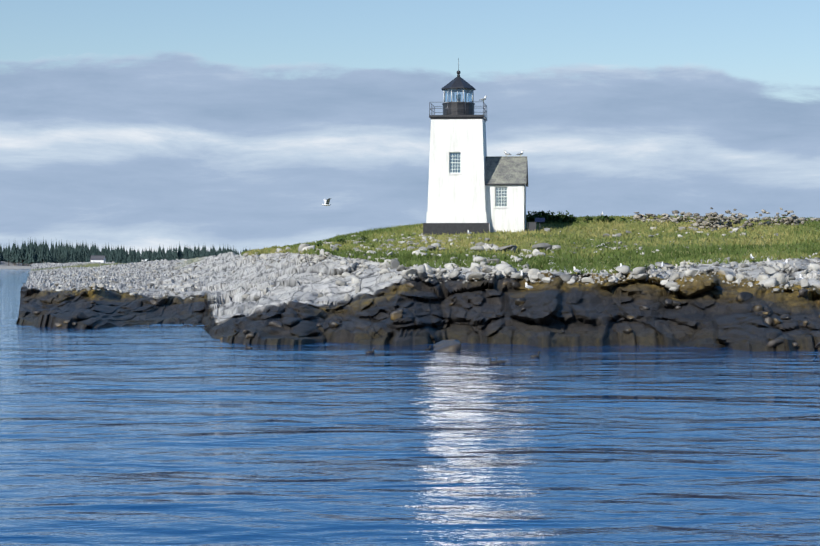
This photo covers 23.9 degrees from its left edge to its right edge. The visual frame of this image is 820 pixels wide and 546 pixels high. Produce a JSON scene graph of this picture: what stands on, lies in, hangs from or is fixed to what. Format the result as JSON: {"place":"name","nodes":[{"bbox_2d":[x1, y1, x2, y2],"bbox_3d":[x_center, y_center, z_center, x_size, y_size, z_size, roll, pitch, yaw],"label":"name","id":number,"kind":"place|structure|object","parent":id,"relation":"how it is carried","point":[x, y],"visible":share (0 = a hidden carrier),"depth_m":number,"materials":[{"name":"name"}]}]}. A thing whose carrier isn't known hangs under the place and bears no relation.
{"place":"outdoors","nodes":[
{"label":"outdoors","id":0,"kind":"place"},
{"bbox_2d":[0,237,250,268],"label":"wooded shore","id":1,"kind":"structure","parent":0,"point":[24,256],"depth_m":1532.05,"materials":[{"name":"green plant"}]},
{"bbox_2d":[90,256,105,262],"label":"cottage","id":2,"kind":"structure","parent":1,"relation":"on","point":[101,259],"depth_m":1474.67,"materials":[{"name":"white"}]},
{"bbox_2d":[0,269,819,545],"bbox_3d":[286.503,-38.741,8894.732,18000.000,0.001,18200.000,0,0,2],"label":"water","id":3,"kind":"structure","parent":0,"point":[163,434],"depth_m":42.87,"materials":[{"name":"blue liquid"}]},
{"bbox_2d":[245,343,539,363],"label":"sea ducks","id":4,"kind":"object","parent":3,"relation":"in","point":[429,349],"visible":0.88,"depth_m":81.86,"materials":[{"name":"black"}]},
{"bbox_2d":[0,0,819,255],"label":"sky","id":5,"kind":"structure","parent":0,"point":[139,125],"materials":[{"name":"blue"}]},
{"bbox_2d":[16,216,819,351],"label":"island terrain","id":6,"kind":"structure","parent":0,"point":[557,312],"depth_m":103.83,"materials":[{"name":"black stone"}]},
{"bbox_2d":[33,280,819,351],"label":"shore rocks","id":7,"kind":"object","parent":6,"relation":"on","point":[451,345],"visible":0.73,"depth_m":98.42,"materials":[{"name":"black stone"}]},
{"bbox_2d":[37,220,819,301],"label":"boulders","id":8,"kind":"object","parent":6,"relation":"on","point":[503,269],"visible":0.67,"depth_m":117.72,"materials":[{"name":"stone"}]},
{"bbox_2d":[105,96,802,288],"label":"seagulls","id":9,"kind":"object","parent":6,"relation":"on","point":[327,201],"visible":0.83,"depth_m":115.68,"materials":[{"name":"white"}]},
{"bbox_2d":[423,58,489,234],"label":"lighthouse","id":10,"kind":"object","parent":6,"relation":"on","point":[456,183],"visible":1,"depth_m":176.85,"materials":[{"name":"white paint"}]},
{"bbox_2d":[485,156,527,231],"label":"lighthouse annex","id":11,"kind":"object","parent":6,"relation":"on","point":[506,181],"visible":0.85,"depth_m":177.30,"materials":[{"name":"white paint"}]},
{"bbox_2d":[241,214,819,274],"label":"grass tufts","id":12,"kind":"object","parent":6,"relation":"on","point":[568,264],"visible":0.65,"depth_m":156.73,"materials":[{"name":"green plant"}]},
{"bbox_2d":[527,218,549,231],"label":"equipment boxes","id":13,"kind":"object","parent":6,"relation":"on","point":[531,226],"visible":0.71,"depth_m":177.50,"materials":[{"name":"grey metal"}]},
{"bbox_2d":[315,210,792,246],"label":"shrubs","id":14,"kind":"object","parent":6,"relation":"on","point":[552,218],"visible":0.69,"depth_m":186.12,"materials":[{"name":"green plant"}]},
{"bbox_2d":[633,207,819,229],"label":"stone ruins","id":15,"kind":"object","parent":6,"relation":"on","point":[715,219],"visible":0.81,"depth_m":181.78,"materials":[{"name":"grey stone"}]}
]}

